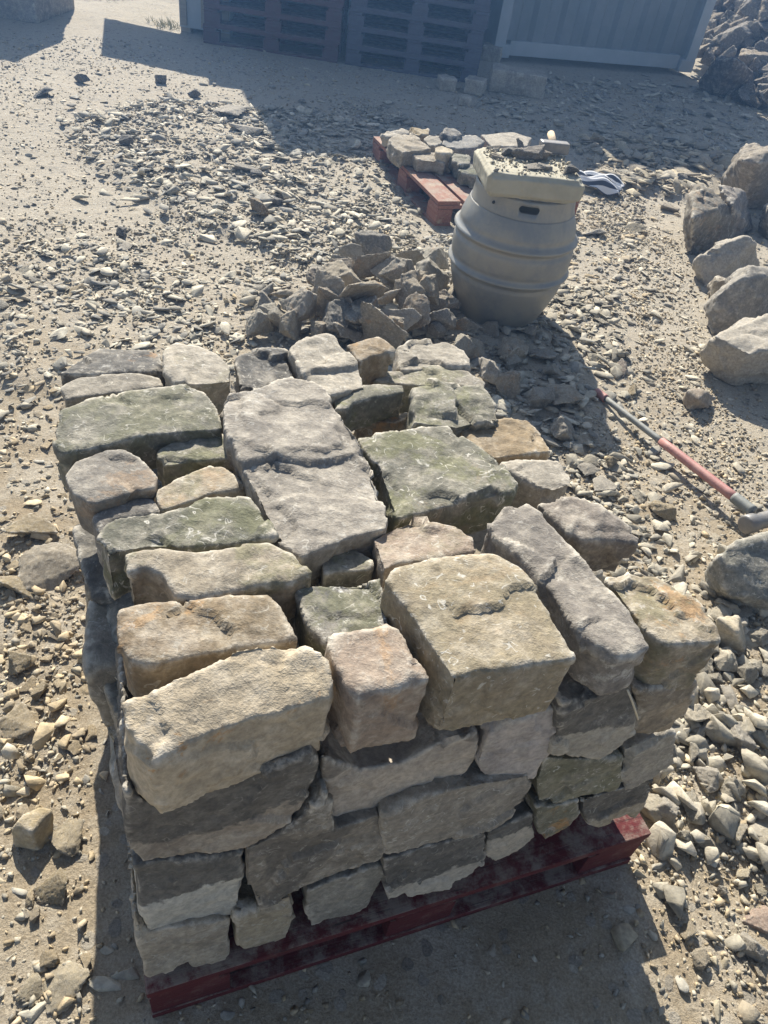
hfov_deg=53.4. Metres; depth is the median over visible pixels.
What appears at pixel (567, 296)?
loose stone
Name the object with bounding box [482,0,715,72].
shipping container
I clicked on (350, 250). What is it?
stone shard
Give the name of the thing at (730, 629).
rock
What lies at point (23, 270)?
loose stone
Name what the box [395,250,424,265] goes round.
stone shard
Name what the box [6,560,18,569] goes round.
loose stone
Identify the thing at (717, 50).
bank rock
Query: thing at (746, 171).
boulder
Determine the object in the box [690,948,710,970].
rock
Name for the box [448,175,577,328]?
metal keg
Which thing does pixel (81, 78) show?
rock
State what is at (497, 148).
stone shard
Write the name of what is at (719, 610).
loose stone
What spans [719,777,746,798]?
loose stone
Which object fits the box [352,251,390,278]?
stone shard
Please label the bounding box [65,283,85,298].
rock
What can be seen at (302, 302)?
stone shard
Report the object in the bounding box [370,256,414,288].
stone shard
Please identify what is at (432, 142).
sandstone block
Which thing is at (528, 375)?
loose stone
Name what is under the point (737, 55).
rubble bank
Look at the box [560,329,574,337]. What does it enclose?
loose stone
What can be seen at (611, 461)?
rock
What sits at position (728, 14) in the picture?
bank rock
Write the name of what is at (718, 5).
bank rock
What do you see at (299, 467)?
sandstone block
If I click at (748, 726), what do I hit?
loose stone
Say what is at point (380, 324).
stone shard
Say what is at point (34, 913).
loose stone
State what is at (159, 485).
sandstone block
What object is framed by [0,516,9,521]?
loose stone
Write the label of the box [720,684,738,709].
rock
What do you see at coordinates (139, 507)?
sandstone block
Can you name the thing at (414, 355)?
sandstone block
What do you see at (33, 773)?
loose stone
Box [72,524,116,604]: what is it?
sandstone block
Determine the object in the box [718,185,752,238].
boulder
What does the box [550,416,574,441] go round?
stone shard
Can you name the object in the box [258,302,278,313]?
stone shard
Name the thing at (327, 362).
sandstone block
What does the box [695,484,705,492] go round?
loose stone
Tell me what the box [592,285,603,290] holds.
loose stone
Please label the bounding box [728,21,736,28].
bank rock
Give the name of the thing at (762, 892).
loose stone
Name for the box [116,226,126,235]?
rock
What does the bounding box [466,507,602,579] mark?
sandstone block
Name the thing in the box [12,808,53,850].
rock
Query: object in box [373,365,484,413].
sandstone block
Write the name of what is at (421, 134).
sandstone block
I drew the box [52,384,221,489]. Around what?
sandstone block
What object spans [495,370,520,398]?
stone shard
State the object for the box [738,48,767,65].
bank rock
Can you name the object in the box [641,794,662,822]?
loose stone
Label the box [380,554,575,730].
sandstone block
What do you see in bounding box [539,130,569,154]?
club hammer
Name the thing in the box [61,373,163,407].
sandstone block
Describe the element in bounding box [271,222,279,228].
loose stone
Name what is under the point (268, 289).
stone shard
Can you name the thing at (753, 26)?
bank rock
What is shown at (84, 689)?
loose stone
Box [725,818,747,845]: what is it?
rock
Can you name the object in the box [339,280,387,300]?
stone shard
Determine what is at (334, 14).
wooden pallet
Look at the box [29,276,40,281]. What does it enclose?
loose stone
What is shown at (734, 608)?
loose stone
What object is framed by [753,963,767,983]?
loose stone
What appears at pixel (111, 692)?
sandstone block
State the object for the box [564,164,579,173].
stone shard
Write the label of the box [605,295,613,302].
loose stone
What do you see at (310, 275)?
stone shard
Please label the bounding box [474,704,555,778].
sandstone block
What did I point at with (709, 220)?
boulder
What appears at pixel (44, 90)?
rock
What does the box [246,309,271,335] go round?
stone shard
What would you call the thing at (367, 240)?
stone shard
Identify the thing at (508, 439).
sandstone block
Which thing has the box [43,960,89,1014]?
rock
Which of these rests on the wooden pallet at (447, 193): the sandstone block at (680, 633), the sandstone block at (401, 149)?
the sandstone block at (401, 149)
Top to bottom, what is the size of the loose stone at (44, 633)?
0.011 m
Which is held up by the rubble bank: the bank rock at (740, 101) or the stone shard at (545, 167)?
the bank rock at (740, 101)
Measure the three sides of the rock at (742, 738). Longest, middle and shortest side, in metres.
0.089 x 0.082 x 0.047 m
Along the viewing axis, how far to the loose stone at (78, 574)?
2.10 m
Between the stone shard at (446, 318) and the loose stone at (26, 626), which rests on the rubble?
the stone shard at (446, 318)
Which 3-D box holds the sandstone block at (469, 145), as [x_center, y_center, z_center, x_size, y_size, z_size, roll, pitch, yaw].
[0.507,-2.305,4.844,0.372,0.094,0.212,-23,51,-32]
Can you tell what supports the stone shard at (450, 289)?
on the stone shard at (429, 265)
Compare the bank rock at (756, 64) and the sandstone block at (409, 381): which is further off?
the bank rock at (756, 64)
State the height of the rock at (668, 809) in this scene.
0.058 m
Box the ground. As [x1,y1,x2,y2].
[0,0,767,1023]
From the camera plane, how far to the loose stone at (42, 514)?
2.26 m
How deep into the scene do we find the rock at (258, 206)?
4.00 m
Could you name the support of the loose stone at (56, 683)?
on the ground
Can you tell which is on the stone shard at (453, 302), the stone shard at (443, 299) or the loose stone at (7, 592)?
the stone shard at (443, 299)
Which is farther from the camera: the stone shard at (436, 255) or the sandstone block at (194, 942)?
the stone shard at (436, 255)
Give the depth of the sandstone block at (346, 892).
1.34 m
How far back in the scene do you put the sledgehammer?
2.73 m
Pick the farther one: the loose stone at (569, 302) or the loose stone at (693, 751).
the loose stone at (569, 302)
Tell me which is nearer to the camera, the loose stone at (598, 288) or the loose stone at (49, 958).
the loose stone at (49, 958)
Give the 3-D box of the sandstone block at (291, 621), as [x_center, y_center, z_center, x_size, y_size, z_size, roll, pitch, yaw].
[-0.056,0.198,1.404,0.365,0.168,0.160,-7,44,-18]
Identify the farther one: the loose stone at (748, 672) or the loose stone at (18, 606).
the loose stone at (748, 672)
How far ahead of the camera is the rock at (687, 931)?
1.61 m
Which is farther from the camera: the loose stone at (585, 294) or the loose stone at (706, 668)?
the loose stone at (585, 294)
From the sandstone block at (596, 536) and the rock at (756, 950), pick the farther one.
the rock at (756, 950)
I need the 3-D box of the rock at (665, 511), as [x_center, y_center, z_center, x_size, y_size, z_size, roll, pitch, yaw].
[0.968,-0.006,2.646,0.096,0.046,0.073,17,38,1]
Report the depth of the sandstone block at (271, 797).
0.97 m
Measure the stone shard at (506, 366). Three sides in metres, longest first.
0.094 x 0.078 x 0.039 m
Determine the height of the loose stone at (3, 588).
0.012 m
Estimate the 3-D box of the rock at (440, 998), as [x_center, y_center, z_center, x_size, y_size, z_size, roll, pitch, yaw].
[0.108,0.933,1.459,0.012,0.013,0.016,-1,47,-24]
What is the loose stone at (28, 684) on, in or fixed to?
on the ground
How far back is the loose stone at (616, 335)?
3.56 m
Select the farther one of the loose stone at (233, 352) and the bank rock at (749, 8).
the bank rock at (749, 8)
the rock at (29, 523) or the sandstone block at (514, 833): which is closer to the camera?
the sandstone block at (514, 833)
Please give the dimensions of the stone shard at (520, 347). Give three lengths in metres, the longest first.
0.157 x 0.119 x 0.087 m
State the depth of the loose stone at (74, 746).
1.74 m
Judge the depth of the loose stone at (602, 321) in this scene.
3.66 m
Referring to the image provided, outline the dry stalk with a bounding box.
[627,689,638,719]
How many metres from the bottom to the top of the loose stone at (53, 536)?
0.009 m
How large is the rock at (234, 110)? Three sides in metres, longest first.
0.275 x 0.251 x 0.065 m
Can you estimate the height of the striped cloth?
0.094 m
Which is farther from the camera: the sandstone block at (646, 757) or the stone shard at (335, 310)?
the stone shard at (335, 310)
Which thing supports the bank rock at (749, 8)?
on the rubble bank
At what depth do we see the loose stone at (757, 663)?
2.15 m
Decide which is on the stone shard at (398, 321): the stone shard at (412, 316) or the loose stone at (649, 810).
the stone shard at (412, 316)
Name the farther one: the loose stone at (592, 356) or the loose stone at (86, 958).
the loose stone at (592, 356)
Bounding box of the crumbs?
[483,148,577,178]
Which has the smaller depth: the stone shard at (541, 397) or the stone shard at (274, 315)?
the stone shard at (541, 397)
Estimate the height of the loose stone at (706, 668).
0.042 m
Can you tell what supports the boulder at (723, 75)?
on the ground
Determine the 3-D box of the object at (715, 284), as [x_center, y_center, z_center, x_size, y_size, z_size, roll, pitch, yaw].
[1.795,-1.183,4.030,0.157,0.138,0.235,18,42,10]
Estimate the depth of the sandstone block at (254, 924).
1.28 m
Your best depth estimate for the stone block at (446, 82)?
6.60 m
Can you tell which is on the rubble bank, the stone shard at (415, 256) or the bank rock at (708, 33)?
the bank rock at (708, 33)
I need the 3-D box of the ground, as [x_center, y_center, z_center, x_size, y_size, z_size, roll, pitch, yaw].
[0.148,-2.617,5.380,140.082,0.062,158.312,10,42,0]
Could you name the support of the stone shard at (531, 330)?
on the ground
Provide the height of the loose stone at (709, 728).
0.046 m
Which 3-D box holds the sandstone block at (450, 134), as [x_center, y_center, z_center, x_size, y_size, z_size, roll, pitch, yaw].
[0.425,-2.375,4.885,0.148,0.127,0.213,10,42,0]
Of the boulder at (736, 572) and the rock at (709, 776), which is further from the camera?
the boulder at (736, 572)
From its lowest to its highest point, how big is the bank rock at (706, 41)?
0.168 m
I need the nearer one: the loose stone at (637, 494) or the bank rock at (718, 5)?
the loose stone at (637, 494)
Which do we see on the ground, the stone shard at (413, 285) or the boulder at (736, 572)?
the boulder at (736, 572)
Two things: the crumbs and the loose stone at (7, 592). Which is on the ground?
the loose stone at (7, 592)
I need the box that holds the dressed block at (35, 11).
[0,0,74,23]
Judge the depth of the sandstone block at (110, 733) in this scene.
1.28 m
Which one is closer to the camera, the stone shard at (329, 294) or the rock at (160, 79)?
the stone shard at (329, 294)
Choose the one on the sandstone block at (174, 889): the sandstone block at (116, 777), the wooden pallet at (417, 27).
the sandstone block at (116, 777)
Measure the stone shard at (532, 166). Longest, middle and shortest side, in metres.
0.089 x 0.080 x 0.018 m
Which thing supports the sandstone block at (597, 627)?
on the sandstone block at (588, 723)
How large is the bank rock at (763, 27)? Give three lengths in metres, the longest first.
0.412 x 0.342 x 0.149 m
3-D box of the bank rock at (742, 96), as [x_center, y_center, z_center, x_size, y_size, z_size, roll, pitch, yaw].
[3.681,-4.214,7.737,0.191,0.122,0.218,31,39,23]
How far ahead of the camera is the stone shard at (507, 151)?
3.15 m
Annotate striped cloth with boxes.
[577,170,624,195]
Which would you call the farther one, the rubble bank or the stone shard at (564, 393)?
the rubble bank
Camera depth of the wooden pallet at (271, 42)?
6.86 m
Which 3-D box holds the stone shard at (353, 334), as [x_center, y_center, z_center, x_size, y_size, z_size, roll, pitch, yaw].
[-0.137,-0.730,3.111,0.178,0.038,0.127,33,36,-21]
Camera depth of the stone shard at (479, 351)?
3.21 m
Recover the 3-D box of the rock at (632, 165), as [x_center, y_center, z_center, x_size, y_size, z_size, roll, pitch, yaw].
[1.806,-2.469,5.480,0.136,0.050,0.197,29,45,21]
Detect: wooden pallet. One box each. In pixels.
[144,813,650,1017]
[203,0,348,25]
[203,13,345,62]
[204,0,347,44]
[303,0,344,6]
[345,33,478,82]
[346,13,481,66]
[348,0,484,47]
[351,0,490,28]
[372,136,579,225]
[432,0,490,9]
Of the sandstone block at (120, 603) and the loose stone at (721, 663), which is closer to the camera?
the sandstone block at (120, 603)
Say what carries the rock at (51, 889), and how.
on the ground
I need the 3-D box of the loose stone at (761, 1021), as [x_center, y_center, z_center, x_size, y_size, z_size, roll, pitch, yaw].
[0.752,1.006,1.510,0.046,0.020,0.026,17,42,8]
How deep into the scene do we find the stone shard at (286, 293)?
3.30 m
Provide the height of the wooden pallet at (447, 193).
0.146 m
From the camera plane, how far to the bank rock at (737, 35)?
8.38 m
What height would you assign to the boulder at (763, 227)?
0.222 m
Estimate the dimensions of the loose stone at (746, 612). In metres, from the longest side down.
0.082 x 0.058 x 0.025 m
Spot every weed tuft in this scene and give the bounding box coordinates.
[145,15,177,28]
[156,17,179,29]
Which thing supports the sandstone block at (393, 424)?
on the sandstone block
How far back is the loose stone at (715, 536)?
2.60 m
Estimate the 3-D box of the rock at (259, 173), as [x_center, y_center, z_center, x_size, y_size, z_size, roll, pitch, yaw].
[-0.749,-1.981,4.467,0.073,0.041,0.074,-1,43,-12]
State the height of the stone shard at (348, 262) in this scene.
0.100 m
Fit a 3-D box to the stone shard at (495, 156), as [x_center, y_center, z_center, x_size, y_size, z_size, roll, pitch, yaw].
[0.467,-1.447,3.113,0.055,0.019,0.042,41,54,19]
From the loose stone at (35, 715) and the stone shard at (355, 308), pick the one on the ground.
the loose stone at (35, 715)
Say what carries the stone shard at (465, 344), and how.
on the stone shard at (479, 351)
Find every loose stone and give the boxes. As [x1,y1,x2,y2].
[0,300,8,308]
[0,455,10,461]
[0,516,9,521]
[0,586,7,592]
[0,644,7,656]
[2,312,15,319]
[3,588,13,598]
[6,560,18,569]
[11,536,24,545]
[14,603,24,609]
[15,804,29,818]
[18,266,29,273]
[19,676,35,691]
[20,621,31,632]
[25,770,36,775]
[25,886,35,906]
[26,700,43,713]
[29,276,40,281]
[29,906,39,923]
[30,282,42,286]
[30,711,39,722]
[32,630,47,639]
[33,412,42,417]
[38,512,45,517]
[38,669,57,681]
[39,654,52,661]
[39,949,59,967]
[40,441,50,448]
[42,404,52,408]
[44,513,53,520]
[47,613,60,619]
[47,630,62,639]
[49,388,57,393]
[49,532,59,541]
[53,678,64,687]
[53,753,62,763]
[59,493,67,498]
[67,738,83,754]
[73,570,83,580]
[80,684,88,694]
[80,953,91,968]
[85,724,97,741]
[208,118,220,123]
[230,349,238,355]
[241,290,258,299]
[252,284,265,290]
[252,301,258,308]
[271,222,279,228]
[438,238,451,243]
[518,370,532,378]
[560,300,572,305]
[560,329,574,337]
[564,294,573,299]
[581,291,591,297]
[582,454,598,465]
[587,353,598,361]
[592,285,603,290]
[593,318,606,323]
[594,299,606,305]
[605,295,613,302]
[605,461,622,473]
[612,333,623,340]
[621,176,636,184]
[631,489,646,503]
[631,530,642,535]
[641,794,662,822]
[676,830,693,844]
[682,789,707,822]
[684,703,715,721]
[688,177,699,180]
[688,742,698,762]
[693,836,714,847]
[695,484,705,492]
[698,658,713,672]
[702,161,713,167]
[703,720,726,742]
[707,604,731,621]
[707,664,713,673]
[708,673,722,682]
[712,533,721,540]
[712,645,718,654]
[713,646,737,671]
[714,598,740,614]
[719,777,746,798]
[732,605,753,617]
[736,663,757,683]
[736,868,750,879]
[741,716,756,734]
[747,627,767,646]
[748,628,767,643]
[748,659,761,670]
[751,729,767,748]
[753,883,767,896]
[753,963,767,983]
[756,1016,767,1023]
[758,663,767,676]
[758,828,767,845]
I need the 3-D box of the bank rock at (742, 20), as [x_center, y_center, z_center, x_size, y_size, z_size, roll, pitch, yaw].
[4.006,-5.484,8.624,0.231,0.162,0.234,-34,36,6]
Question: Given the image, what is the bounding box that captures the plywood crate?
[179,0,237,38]
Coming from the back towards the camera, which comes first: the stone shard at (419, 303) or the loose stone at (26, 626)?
the stone shard at (419, 303)
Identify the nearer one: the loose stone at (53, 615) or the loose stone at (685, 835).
the loose stone at (685, 835)
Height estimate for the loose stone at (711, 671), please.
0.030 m
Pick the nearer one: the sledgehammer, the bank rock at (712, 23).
the sledgehammer
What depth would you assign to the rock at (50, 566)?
2.08 m
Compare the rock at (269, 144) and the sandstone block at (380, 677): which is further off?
the rock at (269, 144)
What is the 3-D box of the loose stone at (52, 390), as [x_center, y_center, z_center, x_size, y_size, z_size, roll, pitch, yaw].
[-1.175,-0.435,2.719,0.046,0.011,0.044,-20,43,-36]
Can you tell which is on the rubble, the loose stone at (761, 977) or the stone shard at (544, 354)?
the stone shard at (544, 354)
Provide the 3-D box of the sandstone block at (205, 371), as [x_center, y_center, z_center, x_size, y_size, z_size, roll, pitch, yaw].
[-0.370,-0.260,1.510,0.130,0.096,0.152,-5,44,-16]
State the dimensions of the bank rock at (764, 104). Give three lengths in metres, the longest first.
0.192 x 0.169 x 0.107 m
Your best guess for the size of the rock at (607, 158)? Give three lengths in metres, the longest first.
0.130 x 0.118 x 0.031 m
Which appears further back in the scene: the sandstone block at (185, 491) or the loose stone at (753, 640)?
the loose stone at (753, 640)
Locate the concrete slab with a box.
[473,147,584,203]
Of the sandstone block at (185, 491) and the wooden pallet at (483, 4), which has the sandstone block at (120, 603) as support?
the sandstone block at (185, 491)
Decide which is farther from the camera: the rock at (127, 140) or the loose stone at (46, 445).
the rock at (127, 140)
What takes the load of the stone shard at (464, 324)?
on the rubble
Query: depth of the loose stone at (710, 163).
5.76 m
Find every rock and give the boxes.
[0,575,35,600]
[0,702,37,737]
[2,513,57,534]
[8,650,31,675]
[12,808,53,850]
[16,972,42,1002]
[17,542,79,594]
[23,910,28,919]
[30,681,48,701]
[33,86,53,97]
[33,867,67,905]
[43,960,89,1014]
[48,816,84,856]
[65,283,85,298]
[73,74,90,82]
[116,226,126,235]
[116,238,132,250]
[119,134,133,145]
[155,74,166,83]
[187,89,201,97]
[213,104,250,115]
[228,123,263,135]
[234,162,258,171]
[249,197,269,215]
[250,170,262,176]
[262,142,274,149]
[268,194,282,205]
[437,994,442,1003]
[577,462,600,475]
[582,229,607,234]
[590,132,604,141]
[593,475,617,491]
[603,156,619,160]
[606,456,618,467]
[617,358,626,378]
[624,222,647,232]
[625,143,647,151]
[626,161,648,171]
[628,383,636,395]
[648,500,676,520]
[655,796,678,825]
[657,495,665,502]
[660,202,679,212]
[677,173,687,179]
[679,920,697,940]
[682,388,715,409]
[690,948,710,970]
[693,766,719,792]
[697,43,711,57]
[700,47,715,66]
[702,38,714,45]
[705,29,713,37]
[708,19,716,28]
[710,12,723,23]
[710,45,736,64]
[712,19,731,36]
[712,21,752,49]
[712,44,722,56]
[713,0,722,10]
[716,615,745,651]
[717,885,728,895]
[718,10,735,23]
[719,17,726,24]
[719,22,728,33]
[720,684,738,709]
[721,0,732,10]
[723,89,734,99]
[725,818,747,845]
[726,3,734,10]
[727,14,742,21]
[727,721,756,751]
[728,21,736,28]
[730,17,750,25]
[732,89,738,100]
[734,0,743,10]
[736,5,742,15]
[737,91,751,103]
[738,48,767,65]
[738,84,753,95]
[738,90,751,102]
[740,0,760,18]
[740,931,767,962]
[741,37,754,47]
[742,905,767,933]
[746,21,761,40]
[748,57,763,77]
[749,94,762,108]
[753,77,767,87]
[754,19,767,36]
[754,40,767,51]
[755,83,767,96]
[758,0,767,21]
[758,63,767,76]
[759,90,767,106]
[760,88,767,104]
[760,89,767,98]
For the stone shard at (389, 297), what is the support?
on the rubble
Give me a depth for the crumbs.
3.12 m
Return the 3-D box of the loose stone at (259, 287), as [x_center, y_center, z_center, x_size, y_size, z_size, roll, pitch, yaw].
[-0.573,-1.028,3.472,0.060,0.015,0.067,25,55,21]
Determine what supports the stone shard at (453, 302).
on the rubble
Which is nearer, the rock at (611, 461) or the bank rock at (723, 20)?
the rock at (611, 461)
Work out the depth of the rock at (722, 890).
1.69 m
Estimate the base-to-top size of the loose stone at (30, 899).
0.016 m
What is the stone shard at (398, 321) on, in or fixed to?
on the stone shard at (380, 324)
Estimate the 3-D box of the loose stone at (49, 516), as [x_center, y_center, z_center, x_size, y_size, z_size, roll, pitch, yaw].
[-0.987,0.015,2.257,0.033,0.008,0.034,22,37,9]
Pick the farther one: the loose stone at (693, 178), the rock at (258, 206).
the loose stone at (693, 178)
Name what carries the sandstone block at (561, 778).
on the sandstone block at (604, 808)
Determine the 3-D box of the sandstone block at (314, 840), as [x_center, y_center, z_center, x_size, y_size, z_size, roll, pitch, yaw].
[-0.131,0.432,1.212,0.227,0.354,0.233,-8,45,-19]
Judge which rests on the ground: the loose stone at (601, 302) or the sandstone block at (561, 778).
the loose stone at (601, 302)
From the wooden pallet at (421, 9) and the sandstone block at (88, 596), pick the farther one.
the wooden pallet at (421, 9)
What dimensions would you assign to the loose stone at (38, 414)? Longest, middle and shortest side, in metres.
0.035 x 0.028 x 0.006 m
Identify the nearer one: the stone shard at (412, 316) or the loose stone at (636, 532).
the loose stone at (636, 532)
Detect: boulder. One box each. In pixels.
[683,183,737,254]
[692,235,759,286]
[698,55,754,96]
[699,313,767,385]
[703,265,767,333]
[704,531,767,613]
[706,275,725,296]
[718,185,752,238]
[720,143,767,208]
[758,203,767,238]
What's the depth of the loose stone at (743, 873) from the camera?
1.72 m
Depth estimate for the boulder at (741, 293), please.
3.71 m
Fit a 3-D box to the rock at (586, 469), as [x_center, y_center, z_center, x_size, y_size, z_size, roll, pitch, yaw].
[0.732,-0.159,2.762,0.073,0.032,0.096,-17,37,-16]
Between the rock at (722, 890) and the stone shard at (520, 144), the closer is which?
the rock at (722, 890)
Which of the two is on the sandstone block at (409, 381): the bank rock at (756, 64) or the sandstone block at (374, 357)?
the sandstone block at (374, 357)
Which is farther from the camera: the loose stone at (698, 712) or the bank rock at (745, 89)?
the bank rock at (745, 89)
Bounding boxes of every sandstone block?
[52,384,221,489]
[60,349,165,386]
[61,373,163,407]
[65,449,157,534]
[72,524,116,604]
[82,600,116,726]
[84,578,90,605]
[92,498,160,568]
[96,496,278,599]
[103,682,117,737]
[106,592,133,643]
[107,726,113,742]
[109,736,114,784]
[111,737,128,841]
[115,644,318,860]
[117,595,296,696]
[121,646,333,813]
[124,543,311,620]
[125,837,229,976]
[129,844,244,929]
[151,469,161,491]
[156,434,232,486]
[156,466,245,513]
[162,343,230,414]
[219,377,387,586]
[230,873,295,948]
[234,347,291,392]
[243,764,385,909]
[287,333,362,407]
[288,617,298,643]
[294,579,387,656]
[296,644,478,815]
[301,859,384,924]
[319,550,373,587]
[324,624,428,752]
[334,384,403,431]
[347,337,394,384]
[353,416,407,440]
[358,426,517,533]
[371,516,475,590]
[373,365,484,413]
[377,759,530,853]
[380,128,409,146]
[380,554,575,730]
[380,833,485,898]
[386,132,430,167]
[392,338,470,372]
[399,413,407,428]
[406,378,498,437]
[409,127,429,141]
[412,152,444,174]
[423,135,441,151]
[434,146,453,172]
[439,128,462,142]
[442,135,484,160]
[448,153,470,178]
[457,163,476,188]
[460,418,549,464]
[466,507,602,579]
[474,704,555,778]
[480,504,648,695]
[481,132,531,148]
[484,797,533,860]
[500,459,569,508]
[524,784,579,838]
[529,748,623,802]
[537,496,638,571]
[547,671,637,759]
[578,779,652,826]
[603,583,696,734]
[604,571,720,690]
[618,727,675,789]
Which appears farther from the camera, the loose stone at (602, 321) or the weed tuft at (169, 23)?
the weed tuft at (169, 23)
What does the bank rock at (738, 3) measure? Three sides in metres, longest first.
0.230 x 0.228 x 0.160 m
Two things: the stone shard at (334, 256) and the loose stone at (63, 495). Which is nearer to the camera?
the loose stone at (63, 495)
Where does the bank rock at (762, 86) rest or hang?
on the rubble bank
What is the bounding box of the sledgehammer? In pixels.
[595,388,767,533]
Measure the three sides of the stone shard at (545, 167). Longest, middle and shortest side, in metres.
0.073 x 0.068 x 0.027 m
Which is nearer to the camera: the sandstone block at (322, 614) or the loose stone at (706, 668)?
the sandstone block at (322, 614)
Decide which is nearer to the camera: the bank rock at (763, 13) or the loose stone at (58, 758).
the loose stone at (58, 758)
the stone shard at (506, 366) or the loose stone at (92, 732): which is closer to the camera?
the loose stone at (92, 732)
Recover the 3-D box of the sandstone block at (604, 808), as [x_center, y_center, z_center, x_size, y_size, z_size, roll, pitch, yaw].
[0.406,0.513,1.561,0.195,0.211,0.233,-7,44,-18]
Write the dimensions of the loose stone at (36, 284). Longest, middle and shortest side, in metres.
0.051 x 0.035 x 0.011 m
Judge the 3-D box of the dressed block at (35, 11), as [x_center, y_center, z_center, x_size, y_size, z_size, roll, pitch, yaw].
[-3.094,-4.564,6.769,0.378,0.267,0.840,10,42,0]
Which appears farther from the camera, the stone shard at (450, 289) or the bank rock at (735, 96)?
the bank rock at (735, 96)
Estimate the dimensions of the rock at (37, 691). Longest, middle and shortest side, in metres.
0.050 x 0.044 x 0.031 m
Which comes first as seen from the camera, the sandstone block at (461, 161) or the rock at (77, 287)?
the rock at (77, 287)
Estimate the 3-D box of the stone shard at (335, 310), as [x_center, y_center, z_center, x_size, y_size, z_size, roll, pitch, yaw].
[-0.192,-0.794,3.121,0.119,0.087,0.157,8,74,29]
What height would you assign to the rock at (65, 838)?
0.019 m
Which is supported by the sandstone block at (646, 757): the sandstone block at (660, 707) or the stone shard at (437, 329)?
the sandstone block at (660, 707)
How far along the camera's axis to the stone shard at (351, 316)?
3.10 m
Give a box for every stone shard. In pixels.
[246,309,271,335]
[255,291,271,310]
[257,282,273,295]
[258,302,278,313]
[267,308,283,326]
[271,289,297,297]
[279,297,286,310]
[279,310,301,340]
[284,287,316,320]
[306,267,316,285]
[310,320,325,336]
[311,267,352,317]
[317,287,343,301]
[321,260,360,286]
[322,299,349,333]
[328,254,354,262]
[330,258,353,271]
[333,322,364,341]
[338,243,363,257]
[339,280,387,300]
[344,295,378,324]
[351,303,364,323]
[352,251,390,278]
[354,229,392,254]
[360,301,408,349]
[369,245,393,256]
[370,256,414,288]
[377,289,400,304]
[378,257,406,283]
[380,308,421,330]
[389,316,404,329]
[394,277,427,308]
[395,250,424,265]
[400,269,421,293]
[403,292,430,331]
[409,270,428,276]
[416,257,449,290]
[419,274,438,305]
[423,246,449,269]
[426,321,446,338]
[427,308,456,329]
[429,295,447,311]
[439,289,460,308]
[446,283,455,297]
[450,317,482,330]
[454,333,475,356]
[468,337,486,359]
[479,357,502,385]
[481,321,498,337]
[487,145,500,151]
[491,153,504,161]
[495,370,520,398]
[497,343,522,365]
[499,336,528,362]
[502,147,514,154]
[503,362,518,369]
[511,144,544,160]
[516,138,523,147]
[524,163,543,169]
[526,325,536,335]
[527,348,556,359]
[529,150,552,159]
[530,386,554,408]
[536,162,552,171]
[542,364,560,374]
[544,384,584,404]
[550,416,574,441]
[559,411,575,420]
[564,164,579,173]
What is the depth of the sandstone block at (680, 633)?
1.11 m
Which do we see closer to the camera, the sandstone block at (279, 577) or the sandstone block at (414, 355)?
the sandstone block at (279, 577)
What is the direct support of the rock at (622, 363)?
on the ground
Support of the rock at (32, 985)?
on the ground
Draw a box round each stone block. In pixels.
[436,74,456,92]
[457,93,471,106]
[463,75,486,96]
[480,42,502,62]
[488,62,546,99]
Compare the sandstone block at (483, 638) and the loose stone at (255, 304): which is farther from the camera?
the loose stone at (255, 304)
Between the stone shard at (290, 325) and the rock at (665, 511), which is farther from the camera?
the stone shard at (290, 325)
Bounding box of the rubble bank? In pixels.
[717,10,767,109]
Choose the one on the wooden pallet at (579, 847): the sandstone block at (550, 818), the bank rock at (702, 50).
the sandstone block at (550, 818)
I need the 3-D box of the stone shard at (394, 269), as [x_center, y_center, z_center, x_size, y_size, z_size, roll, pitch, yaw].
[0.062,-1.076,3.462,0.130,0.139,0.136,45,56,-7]
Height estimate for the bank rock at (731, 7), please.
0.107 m
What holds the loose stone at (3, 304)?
on the ground
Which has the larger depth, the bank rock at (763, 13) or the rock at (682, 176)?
the bank rock at (763, 13)
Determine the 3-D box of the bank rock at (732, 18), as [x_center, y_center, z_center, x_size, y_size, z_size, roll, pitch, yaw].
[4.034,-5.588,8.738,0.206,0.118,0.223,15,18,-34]
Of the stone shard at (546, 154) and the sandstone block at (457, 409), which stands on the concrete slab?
the stone shard at (546, 154)
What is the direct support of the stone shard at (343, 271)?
on the stone shard at (310, 275)
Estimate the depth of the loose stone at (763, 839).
1.76 m
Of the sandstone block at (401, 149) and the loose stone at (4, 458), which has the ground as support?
the loose stone at (4, 458)
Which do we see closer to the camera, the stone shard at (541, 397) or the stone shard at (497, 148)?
the stone shard at (541, 397)
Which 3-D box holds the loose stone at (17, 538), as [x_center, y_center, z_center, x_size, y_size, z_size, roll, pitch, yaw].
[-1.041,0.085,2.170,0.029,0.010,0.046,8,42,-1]
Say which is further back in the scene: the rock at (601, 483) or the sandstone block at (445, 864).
the rock at (601, 483)
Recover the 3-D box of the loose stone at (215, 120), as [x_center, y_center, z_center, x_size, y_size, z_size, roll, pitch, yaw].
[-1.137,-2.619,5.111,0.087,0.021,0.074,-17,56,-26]
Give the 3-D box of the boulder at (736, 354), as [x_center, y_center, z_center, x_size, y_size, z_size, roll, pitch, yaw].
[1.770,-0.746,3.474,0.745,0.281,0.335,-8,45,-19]
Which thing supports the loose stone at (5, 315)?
on the ground
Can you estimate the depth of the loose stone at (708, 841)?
1.75 m
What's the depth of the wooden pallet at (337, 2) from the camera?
6.58 m
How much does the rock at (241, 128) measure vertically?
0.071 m
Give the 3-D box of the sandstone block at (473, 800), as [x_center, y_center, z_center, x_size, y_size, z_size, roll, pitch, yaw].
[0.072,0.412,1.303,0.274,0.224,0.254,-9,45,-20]
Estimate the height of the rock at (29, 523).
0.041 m
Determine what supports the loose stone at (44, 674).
on the ground
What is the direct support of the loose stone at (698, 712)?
on the ground

